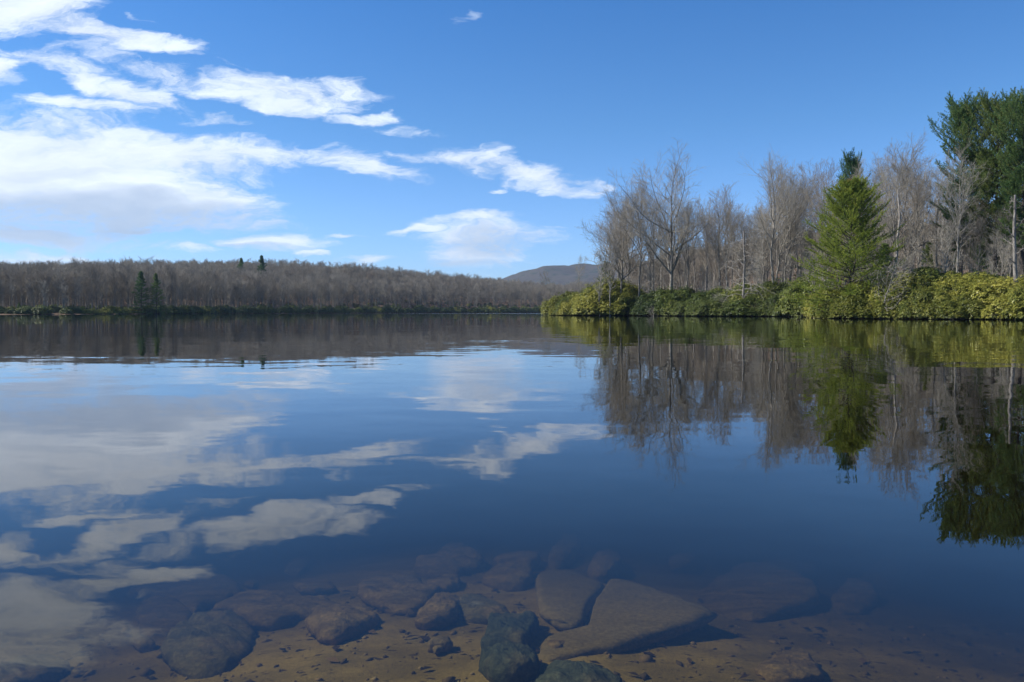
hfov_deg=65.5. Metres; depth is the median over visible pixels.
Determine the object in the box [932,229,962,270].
bare tree
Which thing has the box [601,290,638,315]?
rhododendron
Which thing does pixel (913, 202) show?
bare tree
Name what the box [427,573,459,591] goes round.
stone
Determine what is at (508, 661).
stone
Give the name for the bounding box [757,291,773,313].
rhododendron
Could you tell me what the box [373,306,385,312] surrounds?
rhododendron
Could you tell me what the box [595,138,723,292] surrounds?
bare tree
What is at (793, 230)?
bare tree
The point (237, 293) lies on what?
bare tree
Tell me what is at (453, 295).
bare tree
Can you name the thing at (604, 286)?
rhododendron
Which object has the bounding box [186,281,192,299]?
bare tree
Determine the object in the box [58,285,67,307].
bare tree
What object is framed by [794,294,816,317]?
rhododendron
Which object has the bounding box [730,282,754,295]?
rhododendron
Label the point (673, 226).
bare tree
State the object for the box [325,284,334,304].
bare tree
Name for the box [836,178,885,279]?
bare tree
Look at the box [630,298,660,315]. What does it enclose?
rhododendron
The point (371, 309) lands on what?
rhododendron
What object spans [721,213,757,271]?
bare tree
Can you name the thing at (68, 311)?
rhododendron
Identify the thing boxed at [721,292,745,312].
rhododendron
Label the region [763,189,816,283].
bare tree
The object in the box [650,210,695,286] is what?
bare tree
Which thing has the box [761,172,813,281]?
bare tree
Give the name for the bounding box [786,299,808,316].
rhododendron
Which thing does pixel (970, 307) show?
rhododendron
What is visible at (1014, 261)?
dead snag
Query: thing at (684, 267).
bare tree
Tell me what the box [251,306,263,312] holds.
rhododendron
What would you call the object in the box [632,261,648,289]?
bare tree
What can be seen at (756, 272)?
bare tree
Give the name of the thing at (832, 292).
rhododendron
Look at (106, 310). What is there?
rhododendron
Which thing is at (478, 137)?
sky
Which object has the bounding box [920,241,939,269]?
pine
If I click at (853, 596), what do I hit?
stone
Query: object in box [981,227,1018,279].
bare tree
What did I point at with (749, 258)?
bare tree
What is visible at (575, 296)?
rhododendron
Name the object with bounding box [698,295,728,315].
rhododendron
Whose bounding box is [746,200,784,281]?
bare tree
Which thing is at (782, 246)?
bare tree
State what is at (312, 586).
stone
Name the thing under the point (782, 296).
rhododendron
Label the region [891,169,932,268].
bare tree
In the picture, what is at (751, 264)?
bare tree
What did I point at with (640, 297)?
rhododendron
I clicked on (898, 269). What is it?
dead shrub
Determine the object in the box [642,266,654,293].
bare tree
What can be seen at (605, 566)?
stone
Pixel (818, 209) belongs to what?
bare tree
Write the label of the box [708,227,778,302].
dead tree
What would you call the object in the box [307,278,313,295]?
bare tree
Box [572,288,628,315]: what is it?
rhododendron
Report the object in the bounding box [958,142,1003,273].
pine tree
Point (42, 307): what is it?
rhododendron
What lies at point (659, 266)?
bare tree
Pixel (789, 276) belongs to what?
bare tree
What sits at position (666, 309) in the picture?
rhododendron
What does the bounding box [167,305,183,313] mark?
rhododendron
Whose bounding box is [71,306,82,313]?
rhododendron
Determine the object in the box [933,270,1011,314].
rhododendron
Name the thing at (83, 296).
bare tree
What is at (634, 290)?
rhododendron
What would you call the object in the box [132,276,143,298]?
bare tree
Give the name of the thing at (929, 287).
rhododendron
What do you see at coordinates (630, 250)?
bare tree
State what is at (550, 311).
rhododendron
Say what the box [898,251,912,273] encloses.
bare tree
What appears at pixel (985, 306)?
rhododendron
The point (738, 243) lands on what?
bare tree
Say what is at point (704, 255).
bare tree
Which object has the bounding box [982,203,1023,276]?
bare tree
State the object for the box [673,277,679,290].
bare tree
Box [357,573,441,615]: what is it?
stone
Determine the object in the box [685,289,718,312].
rhododendron
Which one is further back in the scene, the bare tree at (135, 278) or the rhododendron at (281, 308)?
the rhododendron at (281, 308)
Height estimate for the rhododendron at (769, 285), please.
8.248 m
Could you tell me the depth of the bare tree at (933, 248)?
123.62 m
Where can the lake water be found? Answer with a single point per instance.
(54, 364)
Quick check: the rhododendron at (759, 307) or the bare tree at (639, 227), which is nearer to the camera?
the rhododendron at (759, 307)
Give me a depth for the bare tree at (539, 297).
703.30 m
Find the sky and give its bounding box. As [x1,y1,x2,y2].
[0,0,1023,279]
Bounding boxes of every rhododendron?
[16,306,35,313]
[28,304,50,313]
[59,308,73,313]
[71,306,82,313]
[76,307,91,313]
[85,308,100,313]
[97,307,112,313]
[103,306,119,313]
[111,305,124,313]
[130,307,141,313]
[140,307,154,313]
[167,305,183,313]
[180,304,196,313]
[189,306,204,312]
[199,304,214,313]
[209,304,229,313]
[222,304,236,312]
[241,304,252,312]
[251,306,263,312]
[256,305,271,312]
[279,306,289,312]
[280,305,294,312]
[287,304,300,312]
[302,305,320,312]
[322,306,333,312]
[334,305,350,312]
[354,307,364,312]
[359,306,369,312]
[364,306,376,312]
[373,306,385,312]
[380,305,392,312]
[389,304,402,312]
[410,307,418,312]
[414,304,428,311]
[432,308,443,312]
[446,307,454,312]
[469,307,479,312]
[481,306,491,312]
[486,305,497,312]
[500,306,509,311]
[507,306,520,311]
[520,306,532,311]
[530,306,539,311]
[539,295,564,314]
[548,305,567,315]
[551,296,571,314]
[553,290,580,306]
[556,301,580,315]
[567,300,583,315]
[568,283,592,315]
[568,293,581,312]
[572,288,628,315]
[573,300,610,315]
[580,277,630,312]
[594,296,629,315]
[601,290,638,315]
[604,281,644,312]
[629,289,658,314]
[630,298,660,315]
[638,286,680,314]
[649,285,691,313]
[654,304,670,315]
[660,298,682,315]
[670,285,694,300]
[670,300,693,315]
[682,304,706,315]
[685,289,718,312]
[687,296,727,315]
[696,290,715,296]
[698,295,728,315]
[703,299,732,315]
[706,286,736,293]
[718,289,746,296]
[718,302,751,315]
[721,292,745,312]
[724,294,765,315]
[728,289,759,315]
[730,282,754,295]
[735,278,782,312]
[744,300,772,315]
[746,279,783,290]
[757,281,788,298]
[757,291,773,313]
[760,291,784,315]
[771,300,794,316]
[774,273,842,316]
[774,282,813,314]
[781,272,811,285]
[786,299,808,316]
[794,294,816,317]
[807,288,859,317]
[814,302,860,318]
[820,278,869,317]
[827,295,879,318]
[848,281,894,314]
[853,294,881,317]
[863,295,908,318]
[865,267,933,314]
[881,298,910,318]
[885,275,944,310]
[892,287,931,318]
[893,277,952,304]
[905,284,953,318]
[909,261,947,300]
[920,291,962,318]
[928,278,961,291]
[929,292,981,318]
[931,268,997,279]
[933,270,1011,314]
[947,292,991,318]
[949,276,1009,318]
[966,274,1023,308]
[967,293,1003,319]
[973,292,1023,319]
[984,282,1023,319]
[985,270,1003,279]
[988,274,1023,314]
[996,297,1023,319]
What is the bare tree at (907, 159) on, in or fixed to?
on the ground
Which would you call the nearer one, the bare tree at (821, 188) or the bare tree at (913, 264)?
the bare tree at (913, 264)
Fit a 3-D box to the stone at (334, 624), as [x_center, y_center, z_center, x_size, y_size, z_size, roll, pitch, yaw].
[-0.709,1.153,3.294,0.307,0.095,0.551,0,-6,0]
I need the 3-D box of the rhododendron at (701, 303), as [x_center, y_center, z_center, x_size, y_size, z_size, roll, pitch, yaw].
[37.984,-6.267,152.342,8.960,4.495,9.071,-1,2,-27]
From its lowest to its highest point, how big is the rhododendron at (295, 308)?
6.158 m
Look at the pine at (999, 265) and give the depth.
111.52 m
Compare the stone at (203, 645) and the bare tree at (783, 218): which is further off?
the bare tree at (783, 218)
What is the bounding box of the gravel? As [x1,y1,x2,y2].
[0,580,1023,681]
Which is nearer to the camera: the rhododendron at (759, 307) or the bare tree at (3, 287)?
the rhododendron at (759, 307)
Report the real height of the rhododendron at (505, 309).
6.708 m
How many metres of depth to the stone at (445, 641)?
2.92 m
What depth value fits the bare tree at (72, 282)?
280.97 m
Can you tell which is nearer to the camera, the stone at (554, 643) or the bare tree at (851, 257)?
the stone at (554, 643)
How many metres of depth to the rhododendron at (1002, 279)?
90.45 m
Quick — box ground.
[0,223,1023,681]
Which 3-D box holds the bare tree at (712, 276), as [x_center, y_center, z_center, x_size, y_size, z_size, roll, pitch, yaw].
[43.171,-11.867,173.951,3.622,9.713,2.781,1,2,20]
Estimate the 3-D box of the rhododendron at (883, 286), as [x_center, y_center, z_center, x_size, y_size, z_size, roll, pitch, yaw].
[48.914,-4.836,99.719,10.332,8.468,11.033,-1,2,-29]
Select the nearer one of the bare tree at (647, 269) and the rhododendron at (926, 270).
the rhododendron at (926, 270)
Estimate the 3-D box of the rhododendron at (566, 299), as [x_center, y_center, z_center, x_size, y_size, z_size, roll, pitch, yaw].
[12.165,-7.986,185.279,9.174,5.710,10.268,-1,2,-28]
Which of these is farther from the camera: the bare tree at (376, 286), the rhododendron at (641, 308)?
the bare tree at (376, 286)
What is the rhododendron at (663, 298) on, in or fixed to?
on the ground
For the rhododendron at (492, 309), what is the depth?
654.46 m
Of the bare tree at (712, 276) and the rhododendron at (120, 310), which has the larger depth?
the rhododendron at (120, 310)
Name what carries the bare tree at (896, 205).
on the ground
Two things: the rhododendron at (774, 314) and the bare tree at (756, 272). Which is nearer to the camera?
the rhododendron at (774, 314)
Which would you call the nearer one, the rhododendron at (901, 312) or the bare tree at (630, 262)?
the rhododendron at (901, 312)
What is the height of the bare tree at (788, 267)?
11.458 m
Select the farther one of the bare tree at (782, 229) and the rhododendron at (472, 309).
the rhododendron at (472, 309)
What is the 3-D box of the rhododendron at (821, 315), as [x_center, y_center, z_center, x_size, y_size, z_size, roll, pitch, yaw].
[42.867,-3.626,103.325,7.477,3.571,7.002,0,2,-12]
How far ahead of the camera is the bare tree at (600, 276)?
171.33 m
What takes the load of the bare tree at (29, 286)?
on the ground
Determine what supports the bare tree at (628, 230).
on the ground
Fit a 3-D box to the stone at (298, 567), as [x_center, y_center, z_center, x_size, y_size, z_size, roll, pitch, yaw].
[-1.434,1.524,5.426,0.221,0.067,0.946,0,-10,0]
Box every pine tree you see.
[129,271,151,312]
[145,273,166,313]
[237,258,244,277]
[252,255,270,297]
[780,174,915,314]
[838,147,871,277]
[927,87,999,275]
[955,86,1023,275]
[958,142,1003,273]
[984,87,1023,274]
[992,150,1023,276]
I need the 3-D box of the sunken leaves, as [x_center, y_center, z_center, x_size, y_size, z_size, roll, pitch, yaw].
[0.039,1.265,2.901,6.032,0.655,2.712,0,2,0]
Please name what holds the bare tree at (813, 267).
on the ground
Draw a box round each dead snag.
[887,189,910,275]
[1001,195,1023,283]
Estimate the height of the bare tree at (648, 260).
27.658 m
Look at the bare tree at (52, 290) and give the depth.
275.99 m
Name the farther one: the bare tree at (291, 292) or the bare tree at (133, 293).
the bare tree at (291, 292)
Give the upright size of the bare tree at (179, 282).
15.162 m
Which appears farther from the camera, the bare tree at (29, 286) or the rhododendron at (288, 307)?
the rhododendron at (288, 307)
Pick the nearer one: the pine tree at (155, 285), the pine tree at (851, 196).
the pine tree at (851, 196)
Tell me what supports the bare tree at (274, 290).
on the ground
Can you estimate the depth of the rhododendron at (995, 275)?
95.83 m
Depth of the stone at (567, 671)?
2.44 m
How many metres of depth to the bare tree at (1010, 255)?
111.89 m
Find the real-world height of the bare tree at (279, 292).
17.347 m
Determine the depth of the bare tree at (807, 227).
168.21 m
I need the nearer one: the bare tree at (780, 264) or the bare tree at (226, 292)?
the bare tree at (780, 264)
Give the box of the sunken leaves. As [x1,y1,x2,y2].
[0,582,1019,681]
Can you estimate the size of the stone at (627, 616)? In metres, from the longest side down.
1.297 x 0.790 x 0.088 m
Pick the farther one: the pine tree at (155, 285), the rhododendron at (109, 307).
the pine tree at (155, 285)
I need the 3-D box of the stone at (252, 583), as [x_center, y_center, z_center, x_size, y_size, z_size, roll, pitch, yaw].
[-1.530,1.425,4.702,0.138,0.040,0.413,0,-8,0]
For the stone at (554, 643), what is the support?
on the ground
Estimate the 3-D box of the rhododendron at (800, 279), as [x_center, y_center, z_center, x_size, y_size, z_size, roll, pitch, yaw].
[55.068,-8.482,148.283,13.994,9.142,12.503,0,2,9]
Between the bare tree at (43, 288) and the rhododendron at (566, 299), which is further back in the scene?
the bare tree at (43, 288)
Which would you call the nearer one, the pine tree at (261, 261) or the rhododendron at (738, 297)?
the rhododendron at (738, 297)
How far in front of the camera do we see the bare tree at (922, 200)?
119.34 m
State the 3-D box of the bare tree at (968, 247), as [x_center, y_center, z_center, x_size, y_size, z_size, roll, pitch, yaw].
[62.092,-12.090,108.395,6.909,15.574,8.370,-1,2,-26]
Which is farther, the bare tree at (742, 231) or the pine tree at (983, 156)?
the bare tree at (742, 231)
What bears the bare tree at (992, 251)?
on the ground
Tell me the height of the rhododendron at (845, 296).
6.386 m
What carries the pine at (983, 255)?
on the ground
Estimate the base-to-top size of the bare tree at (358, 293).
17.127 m
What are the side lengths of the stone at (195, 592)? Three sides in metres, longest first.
1.534 x 0.954 x 0.165 m
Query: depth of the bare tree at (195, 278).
344.73 m
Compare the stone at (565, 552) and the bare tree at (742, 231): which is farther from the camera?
the bare tree at (742, 231)
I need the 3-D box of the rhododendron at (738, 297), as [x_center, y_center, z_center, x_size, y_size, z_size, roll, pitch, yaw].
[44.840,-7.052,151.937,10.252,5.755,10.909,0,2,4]
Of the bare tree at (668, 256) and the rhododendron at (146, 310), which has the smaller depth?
the bare tree at (668, 256)
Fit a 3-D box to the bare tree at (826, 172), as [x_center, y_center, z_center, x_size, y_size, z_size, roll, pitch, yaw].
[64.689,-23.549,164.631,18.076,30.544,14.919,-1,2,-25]
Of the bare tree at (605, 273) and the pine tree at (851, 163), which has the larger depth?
the bare tree at (605, 273)
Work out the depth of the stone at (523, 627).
3.01 m
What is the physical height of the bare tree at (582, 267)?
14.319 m
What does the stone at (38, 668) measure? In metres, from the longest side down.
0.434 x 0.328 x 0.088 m
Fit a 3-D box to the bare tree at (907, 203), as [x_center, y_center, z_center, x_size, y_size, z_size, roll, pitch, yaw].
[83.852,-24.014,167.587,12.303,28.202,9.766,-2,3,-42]
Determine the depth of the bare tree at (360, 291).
524.77 m
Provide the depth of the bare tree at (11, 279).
257.81 m
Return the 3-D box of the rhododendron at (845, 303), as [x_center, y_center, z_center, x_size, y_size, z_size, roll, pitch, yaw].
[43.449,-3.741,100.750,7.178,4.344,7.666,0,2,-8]
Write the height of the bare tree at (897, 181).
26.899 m
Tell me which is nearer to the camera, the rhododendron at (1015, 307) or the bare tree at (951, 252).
the rhododendron at (1015, 307)
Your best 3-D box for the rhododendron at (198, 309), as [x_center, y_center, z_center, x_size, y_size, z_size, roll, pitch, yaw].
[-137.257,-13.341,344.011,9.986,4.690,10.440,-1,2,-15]
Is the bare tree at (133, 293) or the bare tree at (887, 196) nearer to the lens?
the bare tree at (887, 196)
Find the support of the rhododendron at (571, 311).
on the ground
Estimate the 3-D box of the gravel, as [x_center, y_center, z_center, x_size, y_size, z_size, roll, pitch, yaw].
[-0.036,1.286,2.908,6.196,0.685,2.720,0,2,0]
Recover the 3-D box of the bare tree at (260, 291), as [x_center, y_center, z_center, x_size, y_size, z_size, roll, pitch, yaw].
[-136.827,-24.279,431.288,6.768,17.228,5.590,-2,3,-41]
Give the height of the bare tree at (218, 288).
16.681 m
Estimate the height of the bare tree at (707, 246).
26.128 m
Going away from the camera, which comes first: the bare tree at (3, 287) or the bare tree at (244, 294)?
the bare tree at (3, 287)
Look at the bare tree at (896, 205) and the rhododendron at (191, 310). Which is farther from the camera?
the rhododendron at (191, 310)
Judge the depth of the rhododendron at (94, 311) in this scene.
276.78 m
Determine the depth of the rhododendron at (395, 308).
565.86 m
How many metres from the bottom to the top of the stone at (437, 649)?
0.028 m
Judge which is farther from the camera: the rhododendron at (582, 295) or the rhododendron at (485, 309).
the rhododendron at (485, 309)
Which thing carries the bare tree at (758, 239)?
on the ground
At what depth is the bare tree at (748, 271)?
156.40 m
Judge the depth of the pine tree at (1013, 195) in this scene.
126.54 m
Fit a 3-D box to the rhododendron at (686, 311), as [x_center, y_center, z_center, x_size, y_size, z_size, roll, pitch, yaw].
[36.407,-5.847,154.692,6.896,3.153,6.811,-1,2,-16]
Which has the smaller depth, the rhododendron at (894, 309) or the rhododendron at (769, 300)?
the rhododendron at (894, 309)
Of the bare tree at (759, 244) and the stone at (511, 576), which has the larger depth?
the bare tree at (759, 244)
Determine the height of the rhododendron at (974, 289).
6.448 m
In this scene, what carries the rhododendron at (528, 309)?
on the ground
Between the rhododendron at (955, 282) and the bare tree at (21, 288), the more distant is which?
the bare tree at (21, 288)
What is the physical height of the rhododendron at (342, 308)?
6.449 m
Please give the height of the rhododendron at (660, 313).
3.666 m
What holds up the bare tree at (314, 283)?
on the ground
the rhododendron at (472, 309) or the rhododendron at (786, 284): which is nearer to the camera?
the rhododendron at (786, 284)
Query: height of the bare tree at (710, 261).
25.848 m
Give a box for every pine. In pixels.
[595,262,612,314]
[793,229,822,279]
[847,240,881,284]
[869,243,894,278]
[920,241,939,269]
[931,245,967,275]
[962,245,989,274]
[997,249,1019,277]
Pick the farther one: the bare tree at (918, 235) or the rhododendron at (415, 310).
the rhododendron at (415, 310)
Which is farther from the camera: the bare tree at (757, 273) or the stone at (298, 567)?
the bare tree at (757, 273)
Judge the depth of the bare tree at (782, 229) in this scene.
196.49 m
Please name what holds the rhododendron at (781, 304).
on the ground
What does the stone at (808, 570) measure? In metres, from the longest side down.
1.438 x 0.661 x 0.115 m
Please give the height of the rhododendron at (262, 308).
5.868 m
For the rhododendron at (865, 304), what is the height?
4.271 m
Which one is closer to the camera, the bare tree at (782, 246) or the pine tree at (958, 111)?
the pine tree at (958, 111)
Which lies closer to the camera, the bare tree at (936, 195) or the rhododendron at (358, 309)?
the bare tree at (936, 195)
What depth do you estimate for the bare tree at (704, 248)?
205.68 m
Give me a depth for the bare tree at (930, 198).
113.08 m
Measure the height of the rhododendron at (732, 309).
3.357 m
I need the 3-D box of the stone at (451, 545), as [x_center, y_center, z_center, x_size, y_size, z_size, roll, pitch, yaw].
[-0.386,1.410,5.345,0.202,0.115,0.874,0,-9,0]
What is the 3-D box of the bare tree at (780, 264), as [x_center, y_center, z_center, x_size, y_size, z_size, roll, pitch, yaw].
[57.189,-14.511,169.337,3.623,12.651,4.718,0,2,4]
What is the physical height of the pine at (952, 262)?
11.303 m
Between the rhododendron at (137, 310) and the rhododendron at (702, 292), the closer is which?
the rhododendron at (702, 292)
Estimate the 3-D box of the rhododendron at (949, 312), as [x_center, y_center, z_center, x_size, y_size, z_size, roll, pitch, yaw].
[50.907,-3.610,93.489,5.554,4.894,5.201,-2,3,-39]
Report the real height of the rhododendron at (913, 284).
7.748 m
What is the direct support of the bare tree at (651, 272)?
on the ground
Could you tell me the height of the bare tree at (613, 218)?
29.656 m
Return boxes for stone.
[0,654,70,681]
[126,572,241,613]
[130,636,155,651]
[135,595,191,636]
[160,610,256,678]
[211,589,336,630]
[244,578,257,588]
[284,556,310,576]
[293,578,335,594]
[304,603,379,645]
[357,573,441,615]
[413,546,485,578]
[414,592,459,630]
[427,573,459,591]
[427,636,450,652]
[432,640,452,654]
[438,541,464,552]
[458,593,509,624]
[478,640,539,681]
[480,611,538,648]
[482,560,533,591]
[493,550,540,569]
[535,569,604,630]
[535,660,622,681]
[539,579,716,662]
[547,534,580,568]
[547,639,564,647]
[587,548,622,582]
[693,562,819,621]
[754,650,824,681]
[761,559,817,578]
[830,578,878,614]
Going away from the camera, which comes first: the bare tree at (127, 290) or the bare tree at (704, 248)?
the bare tree at (704, 248)
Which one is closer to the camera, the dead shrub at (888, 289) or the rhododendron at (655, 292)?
the dead shrub at (888, 289)
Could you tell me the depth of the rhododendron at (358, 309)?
520.88 m
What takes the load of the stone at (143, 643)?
on the ground
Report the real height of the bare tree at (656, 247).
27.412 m
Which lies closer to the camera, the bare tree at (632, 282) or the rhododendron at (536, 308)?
the bare tree at (632, 282)
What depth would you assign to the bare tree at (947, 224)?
120.11 m
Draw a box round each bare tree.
[0,279,7,298]
[7,276,15,310]
[12,280,26,301]
[24,280,35,297]
[36,280,49,298]
[38,279,49,305]
[49,281,56,307]
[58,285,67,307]
[65,277,80,305]
[73,275,87,306]
[81,287,87,308]
[105,286,113,302]
[110,277,121,303]
[123,280,134,307]
[130,283,135,306]
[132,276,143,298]
[159,278,170,305]
[171,278,181,306]
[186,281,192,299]
[191,275,198,305]
[203,278,212,304]
[211,279,222,304]
[219,284,229,304]
[234,283,239,307]
[238,279,249,303]
[255,282,264,299]
[271,284,277,307]
[277,283,283,300]
[283,283,291,297]
[289,283,295,304]
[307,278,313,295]
[309,282,319,300]
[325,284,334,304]
[349,283,356,300]
[355,283,365,303]
[356,287,361,306]
[371,284,383,306]
[448,286,457,301]
[457,289,461,308]
[535,287,542,302]
[540,271,553,298]
[573,256,587,287]
[578,206,630,277]
[586,244,611,315]
[592,190,667,282]
[594,181,653,292]
[594,208,639,276]
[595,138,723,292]
[595,193,637,277]
[600,229,625,315]
[607,175,661,296]
[614,201,646,283]
[614,213,642,266]
[626,273,635,291]
[628,190,676,289]
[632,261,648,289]
[634,222,675,292]
[641,187,707,288]
[642,198,670,292]
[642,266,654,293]
[643,254,657,288]
[650,204,673,287]
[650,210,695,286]
[653,260,666,290]
[658,206,695,286]
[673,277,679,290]
[675,200,710,286]
[679,197,712,289]
[681,262,696,287]
[682,181,739,287]
[691,214,716,290]
[692,195,721,289]
[693,228,717,289]
[696,195,746,288]
[698,265,707,289]
[702,211,728,287]
[705,265,716,291]
[708,197,742,285]
[714,204,750,288]
[717,211,753,283]
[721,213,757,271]
[730,240,757,279]
[731,213,763,282]
[732,218,765,269]
[735,142,802,290]
[740,265,751,290]
[745,200,778,282]
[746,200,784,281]
[750,179,818,281]
[750,207,776,280]
[750,249,769,282]
[751,213,773,273]
[752,170,807,282]
[752,258,766,285]
[753,262,766,283]
[758,177,820,281]
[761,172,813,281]
[761,207,793,279]
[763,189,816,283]
[770,158,826,277]
[772,185,816,276]
[773,244,786,282]
[779,247,798,284]
[782,252,798,281]
[785,188,818,269]
[793,193,817,263]
[794,158,842,277]
[797,182,853,287]
[800,246,823,292]
[801,171,847,285]
[801,251,814,277]
[807,177,836,278]
[819,203,855,286]
[834,232,866,281]
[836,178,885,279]
[840,153,897,281]
[856,163,899,242]
[860,234,887,279]
[861,132,970,270]
[867,149,903,259]
[868,147,931,264]
[868,157,933,272]
[871,171,903,274]
[881,155,920,237]
[883,156,950,268]
[887,169,928,252]
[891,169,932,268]
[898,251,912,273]
[899,248,919,271]
[901,214,932,269]
[902,242,916,271]
[905,182,946,265]
[906,169,967,269]
[913,161,961,268]
[922,136,990,271]
[925,182,992,270]
[925,241,940,272]
[926,216,965,272]
[929,218,970,272]
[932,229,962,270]
[938,198,989,276]
[961,208,1003,273]
[977,222,993,271]
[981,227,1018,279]
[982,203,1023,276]
[982,233,999,274]
[998,218,1020,277]
[1016,234,1023,277]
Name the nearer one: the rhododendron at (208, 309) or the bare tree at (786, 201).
the bare tree at (786, 201)
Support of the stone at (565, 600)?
on the ground
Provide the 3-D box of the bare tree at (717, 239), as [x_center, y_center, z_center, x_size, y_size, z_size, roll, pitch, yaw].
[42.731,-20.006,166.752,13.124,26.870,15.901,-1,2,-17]
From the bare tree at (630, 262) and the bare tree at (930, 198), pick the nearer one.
the bare tree at (930, 198)
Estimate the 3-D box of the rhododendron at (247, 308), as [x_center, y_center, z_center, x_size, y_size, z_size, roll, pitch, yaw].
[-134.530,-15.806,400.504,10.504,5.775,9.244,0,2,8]
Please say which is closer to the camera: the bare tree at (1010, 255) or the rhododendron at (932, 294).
the rhododendron at (932, 294)
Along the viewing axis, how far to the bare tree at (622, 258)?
172.63 m
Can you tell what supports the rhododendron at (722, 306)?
on the ground
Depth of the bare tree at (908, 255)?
110.66 m
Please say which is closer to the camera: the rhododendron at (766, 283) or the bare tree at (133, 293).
the rhododendron at (766, 283)
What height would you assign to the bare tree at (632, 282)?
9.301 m
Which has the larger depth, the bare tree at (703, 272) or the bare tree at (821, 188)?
the bare tree at (703, 272)
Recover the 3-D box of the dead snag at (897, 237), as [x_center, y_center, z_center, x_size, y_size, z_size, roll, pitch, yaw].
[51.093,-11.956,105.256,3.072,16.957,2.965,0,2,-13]
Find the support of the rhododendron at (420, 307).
on the ground
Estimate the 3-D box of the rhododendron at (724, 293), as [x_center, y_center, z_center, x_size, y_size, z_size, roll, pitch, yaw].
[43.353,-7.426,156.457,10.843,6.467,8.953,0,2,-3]
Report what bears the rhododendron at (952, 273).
on the ground
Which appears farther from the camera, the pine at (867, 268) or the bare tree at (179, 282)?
the bare tree at (179, 282)
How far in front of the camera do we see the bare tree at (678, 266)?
190.82 m
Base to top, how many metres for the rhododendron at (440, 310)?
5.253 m
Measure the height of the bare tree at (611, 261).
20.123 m
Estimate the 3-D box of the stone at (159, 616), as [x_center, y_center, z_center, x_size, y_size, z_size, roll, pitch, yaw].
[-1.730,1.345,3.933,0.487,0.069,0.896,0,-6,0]
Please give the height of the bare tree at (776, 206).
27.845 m
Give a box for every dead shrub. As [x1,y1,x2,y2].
[709,291,732,308]
[874,264,911,318]
[879,251,915,293]
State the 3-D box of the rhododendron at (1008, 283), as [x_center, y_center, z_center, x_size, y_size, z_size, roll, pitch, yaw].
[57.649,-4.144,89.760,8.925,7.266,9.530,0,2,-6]
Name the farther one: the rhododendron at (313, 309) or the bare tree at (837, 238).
the rhododendron at (313, 309)
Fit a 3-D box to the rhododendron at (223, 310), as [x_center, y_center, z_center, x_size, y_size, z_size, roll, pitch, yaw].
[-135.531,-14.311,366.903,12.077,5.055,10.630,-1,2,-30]
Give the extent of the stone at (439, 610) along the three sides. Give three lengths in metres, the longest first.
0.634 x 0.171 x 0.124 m
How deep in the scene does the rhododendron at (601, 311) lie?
172.12 m
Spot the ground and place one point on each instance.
(100, 513)
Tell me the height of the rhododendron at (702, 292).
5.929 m
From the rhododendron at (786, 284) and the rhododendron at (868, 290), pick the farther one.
the rhododendron at (786, 284)
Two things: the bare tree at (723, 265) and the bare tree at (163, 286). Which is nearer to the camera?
the bare tree at (723, 265)
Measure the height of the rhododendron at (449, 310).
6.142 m
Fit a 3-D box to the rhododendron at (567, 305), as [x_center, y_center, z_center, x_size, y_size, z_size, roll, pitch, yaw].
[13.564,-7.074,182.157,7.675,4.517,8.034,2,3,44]
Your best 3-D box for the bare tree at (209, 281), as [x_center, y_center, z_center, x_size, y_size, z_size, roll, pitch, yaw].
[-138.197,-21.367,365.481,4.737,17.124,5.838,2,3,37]
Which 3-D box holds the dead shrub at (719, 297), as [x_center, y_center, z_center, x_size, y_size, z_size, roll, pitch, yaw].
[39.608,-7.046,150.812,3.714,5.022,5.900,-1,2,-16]
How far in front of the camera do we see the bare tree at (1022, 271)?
102.27 m
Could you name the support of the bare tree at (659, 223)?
on the ground
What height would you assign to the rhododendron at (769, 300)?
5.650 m
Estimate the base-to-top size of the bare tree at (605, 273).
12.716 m
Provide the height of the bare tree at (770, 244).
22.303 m
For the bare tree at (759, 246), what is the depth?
191.36 m
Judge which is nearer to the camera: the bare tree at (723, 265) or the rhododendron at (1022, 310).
the rhododendron at (1022, 310)
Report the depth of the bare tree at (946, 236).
102.63 m
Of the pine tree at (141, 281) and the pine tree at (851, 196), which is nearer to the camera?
the pine tree at (851, 196)
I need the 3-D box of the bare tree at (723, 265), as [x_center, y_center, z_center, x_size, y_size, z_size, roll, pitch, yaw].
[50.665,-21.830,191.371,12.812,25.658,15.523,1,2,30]
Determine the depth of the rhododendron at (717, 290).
158.30 m
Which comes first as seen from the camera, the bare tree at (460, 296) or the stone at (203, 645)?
the stone at (203, 645)
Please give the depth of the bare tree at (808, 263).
151.62 m
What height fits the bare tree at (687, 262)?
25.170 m
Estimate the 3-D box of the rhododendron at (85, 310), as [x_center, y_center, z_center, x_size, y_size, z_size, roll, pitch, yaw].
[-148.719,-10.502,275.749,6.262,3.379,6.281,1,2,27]
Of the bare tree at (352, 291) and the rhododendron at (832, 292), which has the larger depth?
the bare tree at (352, 291)
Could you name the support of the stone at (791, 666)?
on the ground
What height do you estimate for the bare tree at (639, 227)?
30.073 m

